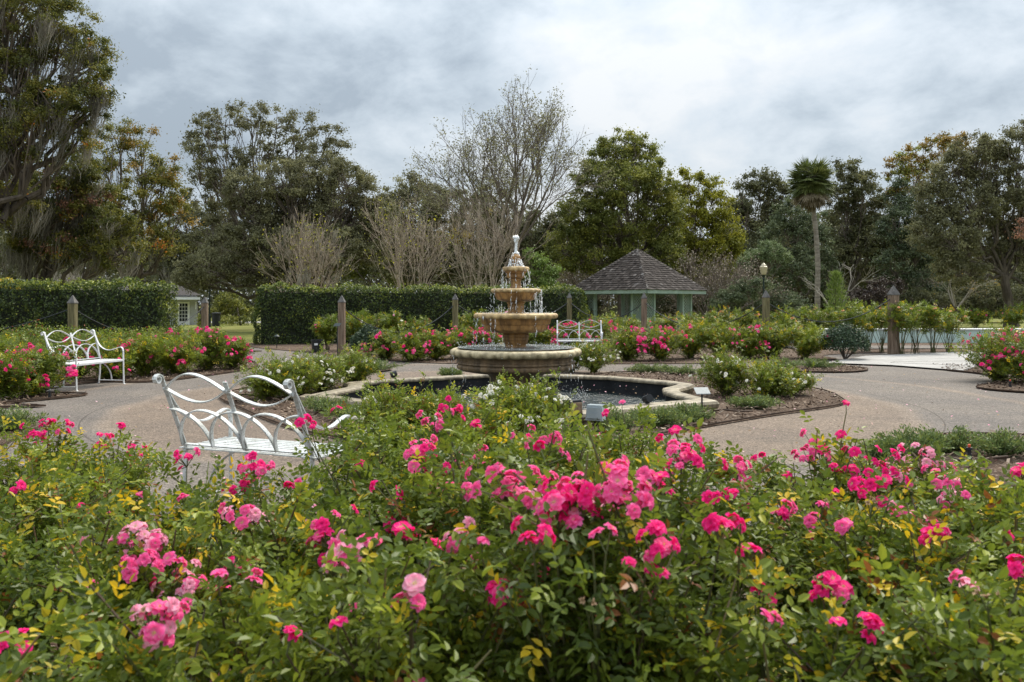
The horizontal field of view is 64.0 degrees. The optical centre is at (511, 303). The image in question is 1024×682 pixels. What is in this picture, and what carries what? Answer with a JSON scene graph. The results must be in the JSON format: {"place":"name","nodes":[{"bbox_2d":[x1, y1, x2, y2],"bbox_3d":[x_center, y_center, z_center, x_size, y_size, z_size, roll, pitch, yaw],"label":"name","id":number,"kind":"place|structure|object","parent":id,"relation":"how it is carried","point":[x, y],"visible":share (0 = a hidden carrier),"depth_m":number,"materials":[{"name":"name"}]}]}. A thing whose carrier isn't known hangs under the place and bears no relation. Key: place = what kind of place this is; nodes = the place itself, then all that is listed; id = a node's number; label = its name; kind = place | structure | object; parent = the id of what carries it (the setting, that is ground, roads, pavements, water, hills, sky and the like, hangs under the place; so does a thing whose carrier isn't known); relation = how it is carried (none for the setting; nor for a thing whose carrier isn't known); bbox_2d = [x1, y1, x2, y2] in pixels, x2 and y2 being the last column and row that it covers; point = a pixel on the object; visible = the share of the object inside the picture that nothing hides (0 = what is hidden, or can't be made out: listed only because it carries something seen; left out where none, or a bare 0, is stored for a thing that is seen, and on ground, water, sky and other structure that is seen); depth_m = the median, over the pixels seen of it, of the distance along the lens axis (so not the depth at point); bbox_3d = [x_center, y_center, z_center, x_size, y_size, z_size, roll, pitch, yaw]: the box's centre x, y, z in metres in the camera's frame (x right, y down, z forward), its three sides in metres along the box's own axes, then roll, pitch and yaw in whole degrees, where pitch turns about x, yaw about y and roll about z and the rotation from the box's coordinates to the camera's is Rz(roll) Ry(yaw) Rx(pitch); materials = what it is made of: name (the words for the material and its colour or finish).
{"place":"outdoors","nodes":[
{"label":"outdoors","id":0,"kind":"place"},
{"bbox_2d":[0,347,1023,542],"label":"path","id":1,"kind":"structure","parent":0,"point":[869,393],"depth_m":10.66,"materials":[{"name":"concrete"}]},
{"bbox_2d":[40,329,124,390],"bbox_3d":[-7.363,0.954,14.110,0.699,0.998,1.290,0,0,10],"label":"garden bench","id":2,"kind":"object","parent":1,"relation":"on","point":[91,362],"visible":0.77,"depth_m":14.24,"materials":[{"name":"white metal"}]},
{"bbox_2d":[152,373,352,498],"bbox_3d":[-1.742,0.954,5.607,1.130,0.998,0.792,0,0,21],"label":"garden bench","id":3,"kind":"object","parent":1,"relation":"on","point":[241,443],"visible":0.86,"depth_m":5.46,"materials":[{"name":"white metal"}]},
{"bbox_2d":[0,423,1023,681],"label":"mulch bed","id":4,"kind":"object","parent":1,"relation":"on","point":[996,469],"visible":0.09,"depth_m":7.37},
{"bbox_2d":[0,415,95,537],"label":"rose bush","id":5,"kind":"object","parent":4,"relation":"on","point":[7,471],"visible":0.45,"depth_m":4.35,"materials":[{"name":"green plant"}]},
{"bbox_2d":[0,453,115,681],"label":"rose bush","id":6,"kind":"object","parent":4,"relation":"on","point":[14,543],"visible":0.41,"depth_m":2.55,"materials":[{"name":"green plant"}]},
{"bbox_2d":[0,440,158,646],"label":"rose bush","id":7,"kind":"object","parent":4,"relation":"on","point":[30,496],"visible":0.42,"depth_m":3.27,"materials":[{"name":"green plant"}]},
{"bbox_2d":[3,422,163,576],"bbox_3d":[-2.071,1.032,4.203,0.758,0.821,0.726,0,0,32],"label":"rose bush","id":8,"kind":"object","parent":4,"relation":"on","point":[136,472],"visible":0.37,"depth_m":4.23,"materials":[{"name":"green plant"}]},
{"bbox_2d":[0,490,274,681],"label":"rose bush","id":9,"kind":"object","parent":4,"relation":"on","point":[140,558],"visible":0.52,"depth_m":2.30,"materials":[{"name":"green plant"}]},
{"bbox_2d":[0,581,305,681],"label":"rose bush","id":10,"kind":"object","parent":4,"relation":"on","point":[19,657],"visible":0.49,"depth_m":1.73,"materials":[{"name":"green plant"}]},
{"bbox_2d":[46,442,275,589],"bbox_3d":[-1.350,1.010,3.295,0.865,0.848,0.752,0,0,0],"label":"rose bush","id":11,"kind":"object","parent":4,"relation":"on","point":[175,500],"visible":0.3,"depth_m":3.26,"materials":[{"name":"green plant"}]},
{"bbox_2d":[28,527,450,681],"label":"rose bush","id":12,"kind":"object","parent":4,"relation":"on","point":[149,661],"visible":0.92,"depth_m":1.75,"materials":[{"name":"green plant"}]},
{"bbox_2d":[170,451,356,572],"bbox_3d":[-0.973,1.022,3.275,0.831,0.826,0.833,0,0,-37],"label":"rose bush","id":13,"kind":"object","parent":4,"relation":"on","point":[261,467],"visible":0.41,"depth_m":3.38,"materials":[{"name":"green plant"}]},
{"bbox_2d":[138,453,437,680],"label":"rose bush","id":14,"kind":"object","parent":4,"relation":"on","point":[321,529],"visible":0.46,"depth_m":2.39,"materials":[{"name":"green plant"}]},
{"bbox_2d":[299,398,428,509],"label":"rose bush","id":15,"kind":"object","parent":4,"relation":"on","point":[342,431],"visible":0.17,"depth_m":4.07,"materials":[{"name":"green plant"}]},
{"bbox_2d":[285,408,498,604],"bbox_3d":[-0.477,0.931,3.306,0.825,1.008,0.902,0,0,-29],"label":"rose bush","id":16,"kind":"object","parent":4,"relation":"on","point":[398,472],"visible":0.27,"depth_m":3.27,"materials":[{"name":"green plant"}]},
{"bbox_2d":[227,489,573,681],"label":"rose bush","id":17,"kind":"object","parent":4,"relation":"on","point":[400,654],"visible":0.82,"depth_m":1.77,"materials":[{"name":"green plant"}]},
{"bbox_2d":[381,385,509,523],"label":"rose bush","id":18,"kind":"object","parent":4,"relation":"on","point":[485,436],"visible":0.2,"depth_m":4.25,"materials":[{"name":"green plant"}]},
{"bbox_2d":[324,402,607,666],"bbox_3d":[-0.101,0.880,2.654,0.798,1.108,0.872,0,0,26],"label":"rose bush","id":19,"kind":"object","parent":4,"relation":"on","point":[447,514],"visible":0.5,"depth_m":2.58,"materials":[{"name":"green plant"}]},
{"bbox_2d":[0,350,1023,674],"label":"mulch chips","id":20,"kind":"object","parent":4,"relation":"on","point":[218,368],"visible":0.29,"depth_m":12.45,"materials":[{"name":"wood"}]},
{"bbox_2d":[451,376,587,528],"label":"rose bush","id":21,"kind":"object","parent":4,"relation":"on","point":[495,426],"visible":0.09,"depth_m":4.37,"materials":[{"name":"green plant"}]},
{"bbox_2d":[455,412,639,643],"bbox_3d":[0.181,0.963,3.530,0.864,0.942,0.812,0,0,14],"label":"rose bush","id":22,"kind":"object","parent":4,"relation":"on","point":[521,455],"visible":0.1,"depth_m":3.44,"materials":[{"name":"green plant"}]},
{"bbox_2d":[403,421,788,681],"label":"rose bush","id":23,"kind":"object","parent":4,"relation":"on","point":[598,584],"visible":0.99,"depth_m":1.78,"materials":[{"name":"green plant"}]},
{"bbox_2d":[569,400,677,491],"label":"rose bush","id":24,"kind":"object","parent":4,"relation":"on","point":[632,448],"visible":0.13,"depth_m":4.11,"materials":[{"name":"green plant"}]},
{"bbox_2d":[577,417,773,526],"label":"rose bush","id":25,"kind":"object","parent":4,"relation":"on","point":[655,447],"visible":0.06,"depth_m":3.44,"materials":[{"name":"green plant"}]},
{"bbox_2d":[590,417,819,680],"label":"rose bush","id":26,"kind":"object","parent":4,"relation":"on","point":[703,492],"visible":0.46,"depth_m":2.51,"materials":[{"name":"green plant"}]},
{"bbox_2d":[612,556,977,681],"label":"rose bush","id":27,"kind":"object","parent":4,"relation":"on","point":[752,665],"visible":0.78,"depth_m":1.71,"materials":[{"name":"green plant"}]},
{"bbox_2d":[730,400,939,602],"bbox_3d":[1.265,0.916,3.266,0.821,1.036,0.887,0,0,0],"label":"rose bush","id":28,"kind":"object","parent":4,"relation":"on","point":[842,468],"visible":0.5,"depth_m":3.27,"materials":[{"name":"green plant"}]},
{"bbox_2d":[691,467,1023,681],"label":"rose bush","id":29,"kind":"object","parent":4,"relation":"on","point":[849,524],"visible":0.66,"depth_m":2.38,"materials":[{"name":"green plant"}]},
{"bbox_2d":[740,543,1023,681],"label":"rose bush","id":30,"kind":"object","parent":4,"relation":"on","point":[996,654],"visible":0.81,"depth_m":1.72,"materials":[{"name":"green plant"}]},
{"bbox_2d":[870,423,956,455],"bbox_3d":[3.830,1.317,7.817,0.752,0.322,0.830,0,0,33],"label":"juniper","id":31,"kind":"object","parent":4,"relation":"on","point":[934,437],"visible":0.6,"depth_m":7.79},
{"bbox_2d":[846,438,1023,654],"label":"rose bush","id":32,"kind":"object","parent":4,"relation":"on","point":[925,463],"visible":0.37,"depth_m":3.26,"materials":[{"name":"green plant"}]},
{"bbox_2d":[864,450,1023,681],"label":"rose bush","id":33,"kind":"object","parent":4,"relation":"on","point":[1002,500],"visible":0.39,"depth_m":2.57,"materials":[{"name":"green plant"}]},
{"bbox_2d":[959,424,1023,456],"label":"juniper","id":34,"kind":"object","parent":4,"relation":"on","point":[999,444],"visible":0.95,"depth_m":7.64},
{"bbox_2d":[220,372,842,445],"bbox_3d":[0.639,1.436,12.702,9.009,0.001,7.678,0,0,-32],"label":"mulch bed","id":35,"kind":"object","parent":1,"relation":"on","point":[286,404],"visible":0.24,"depth_m":11.41,"materials":[{"name":"soil"}]},
{"bbox_2d":[232,354,301,400],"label":"rose bush","id":36,"kind":"object","parent":35,"relation":"on","point":[264,389],"visible":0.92,"depth_m":12.08,"materials":[{"name":"green plant"}]},
{"bbox_2d":[252,346,342,396],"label":"rose bush","id":37,"kind":"object","parent":35,"relation":"on","point":[307,379],"visible":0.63,"depth_m":12.44,"materials":[{"name":"green plant"}]},
{"bbox_2d":[291,340,356,392],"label":"rose bush","id":38,"kind":"object","parent":35,"relation":"on","point":[331,366],"visible":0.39,"depth_m":13.09,"materials":[{"name":"green plant"}]},
{"bbox_2d":[326,339,383,384],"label":"rose bush","id":39,"kind":"object","parent":35,"relation":"on","point":[361,369],"visible":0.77,"depth_m":13.86,"materials":[{"name":"green plant"}]},
{"bbox_2d":[335,370,436,437],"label":"rose bush","id":40,"kind":"object","parent":35,"relation":"on","point":[391,402],"visible":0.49,"depth_m":8.54,"materials":[{"name":"green plant"}]},
{"bbox_2d":[456,367,550,441],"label":"rose bush","id":41,"kind":"object","parent":35,"relation":"on","point":[511,403],"visible":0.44,"depth_m":8.23,"materials":[{"name":"green plant"}]},
{"bbox_2d":[509,366,578,438],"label":"rose bush","id":42,"kind":"object","parent":35,"relation":"on","point":[562,401],"visible":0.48,"depth_m":8.52,"materials":[{"name":"green plant"}]},
{"bbox_2d":[685,340,765,395],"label":"rose bush","id":43,"kind":"object","parent":35,"relation":"on","point":[722,377],"visible":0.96,"depth_m":12.57,"materials":[{"name":"green plant"}]},
{"bbox_2d":[731,346,823,398],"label":"rose bush","id":44,"kind":"object","parent":35,"relation":"on","point":[770,381],"visible":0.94,"depth_m":12.32,"materials":[{"name":"green plant"}]},
{"bbox_2d":[574,334,622,372],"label":"rose bush","id":45,"kind":"object","parent":1,"relation":"on","point":[594,358],"visible":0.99,"depth_m":16.81,"materials":[{"name":"green plant"}]},
{"bbox_2d":[819,321,871,358],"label":"round shrub","id":46,"kind":"object","parent":1,"relation":"on","point":[853,338],"visible":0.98,"depth_m":20.64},
{"bbox_2d":[876,299,927,353],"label":"rose bush","id":47,"kind":"object","parent":1,"relation":"on","point":[900,320],"visible":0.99,"depth_m":22.86,"materials":[{"name":"green plant"}]},
{"bbox_2d":[1,0,1023,304],"label":"sky","id":48,"kind":"structure","parent":0,"point":[729,87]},
{"bbox_2d":[174,306,1023,342],"bbox_3d":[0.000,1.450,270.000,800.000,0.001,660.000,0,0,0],"label":"ground","id":49,"kind":"structure","parent":0,"point":[247,331],"depth_m":51.35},
{"bbox_2d":[0,0,127,243],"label":"live oak","id":50,"kind":"object","parent":49,"relation":"on","point":[38,39],"visible":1,"depth_m":26.59,"materials":[{"name":"green plant"}]},
{"bbox_2d":[0,145,158,289],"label":"live oak","id":51,"kind":"object","parent":49,"relation":"on","point":[78,211],"visible":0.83,"depth_m":29.33,"materials":[{"name":"green plant"}]},
{"bbox_2d":[0,351,259,407],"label":"mulch bed","id":52,"kind":"object","parent":49,"relation":"on","point":[127,378],"visible":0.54,"depth_m":15.61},
{"bbox_2d":[0,349,49,398],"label":"rose bush","id":53,"kind":"object","parent":52,"relation":"on","point":[10,380],"visible":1,"depth_m":12.22,"materials":[{"name":"green plant"}]},
{"bbox_2d":[0,332,84,394],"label":"rose bush","id":54,"kind":"object","parent":52,"relation":"on","point":[55,361],"visible":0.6,"depth_m":12.79,"materials":[{"name":"green plant"}]},
{"bbox_2d":[0,276,180,340],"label":"hedge","id":55,"kind":"object","parent":52,"relation":"on","point":[139,308],"visible":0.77,"depth_m":23.20,"materials":[{"name":"green plant"}]},
{"bbox_2d":[77,328,139,379],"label":"rose bush","id":56,"kind":"object","parent":52,"relation":"on","point":[116,369],"visible":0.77,"depth_m":15.21,"materials":[{"name":"green plant"}]},
{"bbox_2d":[98,326,186,376],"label":"rose bush","id":57,"kind":"object","parent":52,"relation":"on","point":[143,367],"visible":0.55,"depth_m":15.99,"materials":[{"name":"green plant"}]},
{"bbox_2d":[137,329,205,374],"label":"rose bush","id":58,"kind":"object","parent":52,"relation":"on","point":[183,359],"visible":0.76,"depth_m":16.39,"materials":[{"name":"green plant"}]},
{"bbox_2d":[175,321,250,370],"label":"rose bush","id":59,"kind":"object","parent":52,"relation":"on","point":[213,344],"visible":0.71,"depth_m":17.45,"materials":[{"name":"green plant"}]},
{"bbox_2d":[91,112,207,289],"bbox_3d":[-15.993,-3.338,34.885,5.922,9.654,3.480,0,0,0],"label":"live oak","id":60,"kind":"object","parent":49,"relation":"on","point":[153,221],"visible":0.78,"depth_m":34.74,"materials":[{"name":"green plant"}]},
{"bbox_2d":[143,187,245,321],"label":"dark tree","id":61,"kind":"object","parent":49,"relation":"on","point":[166,264],"visible":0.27,"depth_m":60.42,"materials":[{"name":"green plant"}]},
{"bbox_2d":[167,97,355,291],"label":"oak","id":62,"kind":"object","parent":49,"relation":"on","point":[212,177],"visible":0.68,"depth_m":45.93,"materials":[{"name":"green plant"}]},
{"bbox_2d":[162,148,404,299],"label":"oak","id":63,"kind":"object","parent":49,"relation":"on","point":[217,262],"visible":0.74,"depth_m":42.26,"materials":[{"name":"green plant"}]},
{"bbox_2d":[250,206,359,292],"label":"crape myrtle","id":64,"kind":"object","parent":49,"relation":"on","point":[304,269],"visible":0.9,"depth_m":34.16,"materials":[{"name":"plant"}]},
{"bbox_2d":[359,188,464,292],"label":"crape myrtle","id":65,"kind":"object","parent":49,"relation":"on","point":[398,262],"visible":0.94,"depth_m":36.36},
{"bbox_2d":[363,168,503,290],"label":"oak","id":66,"kind":"object","parent":49,"relation":"on","point":[385,272],"visible":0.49,"depth_m":59.20,"materials":[{"name":"plant"}]},
{"bbox_2d":[405,187,558,292],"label":"crape myrtle","id":67,"kind":"object","parent":49,"relation":"on","point":[488,255],"visible":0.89,"depth_m":37.82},
{"bbox_2d":[400,64,620,265],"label":"spreading tree","id":68,"kind":"object","parent":49,"relation":"on","point":[540,128],"visible":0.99,"depth_m":45.13,"materials":[{"name":"brown plant"}]},
{"bbox_2d":[0,207,1022,316],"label":"woods","id":69,"kind":"object","parent":49,"relation":"on","point":[214,292],"visible":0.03,"depth_m":88.58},
{"bbox_2d":[305,374,719,426],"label":"pool","id":70,"kind":"structure","parent":49,"relation":"in","point":[672,392],"depth_m":13.89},
{"bbox_2d":[406,390,664,411],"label":"pool water","id":71,"kind":"structure","parent":70,"relation":"in","point":[596,398],"depth_m":13.43,"materials":[{"name":"grey liquid"}]},
{"bbox_2d":[450,253,581,398],"bbox_3d":[0.057,0.545,12.150,1.957,2.609,1.957,0,0,0],"label":"fountain","id":72,"kind":"object","parent":71,"relation":"in","point":[517,326],"visible":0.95,"depth_m":11.72,"materials":[{"name":"stone"}]},
{"bbox_2d":[461,182,579,286],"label":"oak","id":73,"kind":"object","parent":49,"relation":"on","point":[531,239],"visible":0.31,"depth_m":61.52,"materials":[{"name":"plant"}]},
{"bbox_2d":[522,245,564,288],"bbox_3d":[1.446,-0.625,37.993,1.810,4.156,2.039,0,0,32],"label":"tree","id":74,"kind":"object","parent":49,"relation":"on","point":[536,274],"visible":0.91,"depth_m":37.72,"materials":[{"name":"green plant"}]},
{"bbox_2d":[250,338,977,363],"bbox_3d":[6.804,1.428,26.859,33.657,0.001,14.893,0,0,0],"label":"mulch bed","id":75,"kind":"object","parent":49,"relation":"on","point":[333,348],"visible":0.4,"depth_m":23.34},
{"bbox_2d":[383,323,437,361],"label":"rose bush","id":76,"kind":"object","parent":75,"relation":"on","point":[409,346],"visible":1,"depth_m":20.22,"materials":[{"name":"green plant"}]},
{"bbox_2d":[250,280,589,344],"bbox_3d":[-3.136,0.328,30.932,12.920,2.329,1.896,0,0,-19],"label":"hedge","id":77,"kind":"object","parent":75,"relation":"on","point":[286,317],"visible":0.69,"depth_m":29.77,"materials":[{"name":"green plant"}]},
{"bbox_2d":[594,319,654,360],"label":"rose bush","id":78,"kind":"object","parent":75,"relation":"on","point":[628,346],"visible":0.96,"depth_m":20.35,"materials":[{"name":"green plant"}]},
{"bbox_2d":[632,320,696,360],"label":"rose bush","id":79,"kind":"object","parent":75,"relation":"on","point":[661,342],"visible":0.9,"depth_m":20.34,"materials":[{"name":"green plant"}]},
{"bbox_2d":[666,312,722,358],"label":"rose bush","id":80,"kind":"object","parent":75,"relation":"on","point":[693,348],"visible":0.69,"depth_m":21.12,"materials":[{"name":"green plant"}]},
{"bbox_2d":[684,315,751,356],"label":"rose bush","id":81,"kind":"object","parent":75,"relation":"on","point":[726,339],"visible":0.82,"depth_m":21.09,"materials":[{"name":"green plant"}]},
{"bbox_2d":[721,319,774,357],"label":"rose bush","id":82,"kind":"object","parent":75,"relation":"on","point":[756,342],"visible":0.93,"depth_m":21.14,"materials":[{"name":"green plant"}]},
{"bbox_2d":[773,312,838,358],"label":"rose bush","id":83,"kind":"object","parent":75,"relation":"on","point":[807,345],"visible":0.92,"depth_m":21.12,"materials":[{"name":"green plant"}]},
{"bbox_2d":[726,328,1022,342],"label":"wall","id":84,"kind":"structure","parent":75,"relation":"on","point":[973,331],"depth_m":29.78,"materials":[{"name":"white paint"}]},
{"bbox_2d":[538,123,693,319],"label":"green tree","id":85,"kind":"object","parent":49,"relation":"on","point":[657,236],"visible":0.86,"depth_m":51.37,"materials":[{"name":"green plant"}]},
{"bbox_2d":[568,249,707,331],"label":"gazebo","id":86,"kind":"object","parent":49,"relation":"on","point":[635,273],"visible":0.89,"depth_m":42.88,"materials":[{"name":"wood"}]},
{"bbox_2d":[666,163,748,320],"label":"green tree","id":87,"kind":"object","parent":49,"relation":"on","point":[713,224],"visible":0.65,"depth_m":55.92,"materials":[{"name":"green plant"}]},
{"bbox_2d":[658,241,797,321],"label":"bare shrub","id":88,"kind":"object","parent":49,"relation":"on","point":[714,284],"visible":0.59,"depth_m":48.41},
{"bbox_2d":[703,273,780,324],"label":"shrub","id":89,"kind":"object","parent":49,"relation":"on","point":[737,298],"visible":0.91,"depth_m":46.22,"materials":[{"name":"green plant"}]},
{"bbox_2d":[718,164,808,318],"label":"dark tree","id":90,"kind":"object","parent":49,"relation":"on","point":[754,188],"visible":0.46,"depth_m":74.81,"materials":[{"name":"green plant"}]},
{"bbox_2d":[735,240,793,311],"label":"tree","id":91,"kind":"object","parent":49,"relation":"on","point":[765,253],"visible":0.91,"depth_m":51.83,"materials":[{"name":"green plant"}]},
{"bbox_2d":[743,282,812,319],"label":"shrub","id":92,"kind":"object","parent":49,"relation":"on","point":[798,302],"visible":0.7,"depth_m":50.11,"materials":[{"name":"green plant"}]},
{"bbox_2d":[754,195,848,320],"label":"dark tree","id":93,"kind":"object","parent":49,"relation":"on","point":[795,228],"visible":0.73,"depth_m":64.86,"materials":[{"name":"green plant"}]},
{"bbox_2d":[783,154,840,322],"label":"cabbage palm","id":94,"kind":"object","parent":49,"relation":"on","point":[810,188],"visible":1,"depth_m":59.49,"materials":[{"name":"green plant"}]},
{"bbox_2d":[812,155,913,307],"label":"dark tree","id":95,"kind":"object","parent":49,"relation":"on","point":[847,205],"visible":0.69,"depth_m":72.04,"materials":[{"name":"green plant"}]},
{"bbox_2d":[828,273,908,313],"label":"shrub","id":96,"kind":"object","parent":49,"relation":"on","point":[876,292],"visible":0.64,"depth_m":54.98,"materials":[{"name":"green plant"}]},
{"bbox_2d":[869,175,953,313],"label":"dark tree","id":97,"kind":"object","parent":49,"relation":"on","point":[901,208],"visible":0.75,"depth_m":63.23,"materials":[{"name":"green plant"}]},
{"bbox_2d":[879,130,974,296],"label":"autumn tree","id":98,"kind":"object","parent":49,"relation":"on","point":[920,161],"visible":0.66,"depth_m":66.06,"materials":[{"name":"green plant"}]},
{"bbox_2d":[887,285,970,318],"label":"shrub","id":99,"kind":"object","parent":49,"relation":"on","point":[908,296],"visible":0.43,"depth_m":59.30,"materials":[{"name":"green plant"}]},
{"bbox_2d":[900,114,1023,326],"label":"oak","id":100,"kind":"object","parent":49,"relation":"on","point":[1002,253],"visible":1,"depth_m":49.13,"materials":[{"name":"green plant"}]},
{"bbox_2d":[934,281,1023,322],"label":"shrub","id":101,"kind":"object","parent":49,"relation":"on","point":[993,302],"visible":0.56,"depth_m":61.07,"materials":[{"name":"green plant"}]},
{"bbox_2d":[951,366,1023,390],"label":"mulch bed","id":102,"kind":"object","parent":49,"relation":"on","point":[1014,385],"visible":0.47,"depth_m":14.38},
{"bbox_2d":[944,323,1022,381],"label":"rose bush","id":103,"kind":"object","parent":102,"relation":"on","point":[988,342],"visible":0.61,"depth_m":15.16,"materials":[{"name":"green plant"}]},
{"bbox_2d":[968,317,1023,382],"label":"rose bush","id":104,"kind":"object","parent":102,"relation":"on","point":[1019,360],"visible":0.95,"depth_m":14.58,"materials":[{"name":"green plant"}]},
{"bbox_2d":[829,352,980,369],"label":"paved path","id":105,"kind":"structure","parent":0,"point":[929,360],"depth_m":20.19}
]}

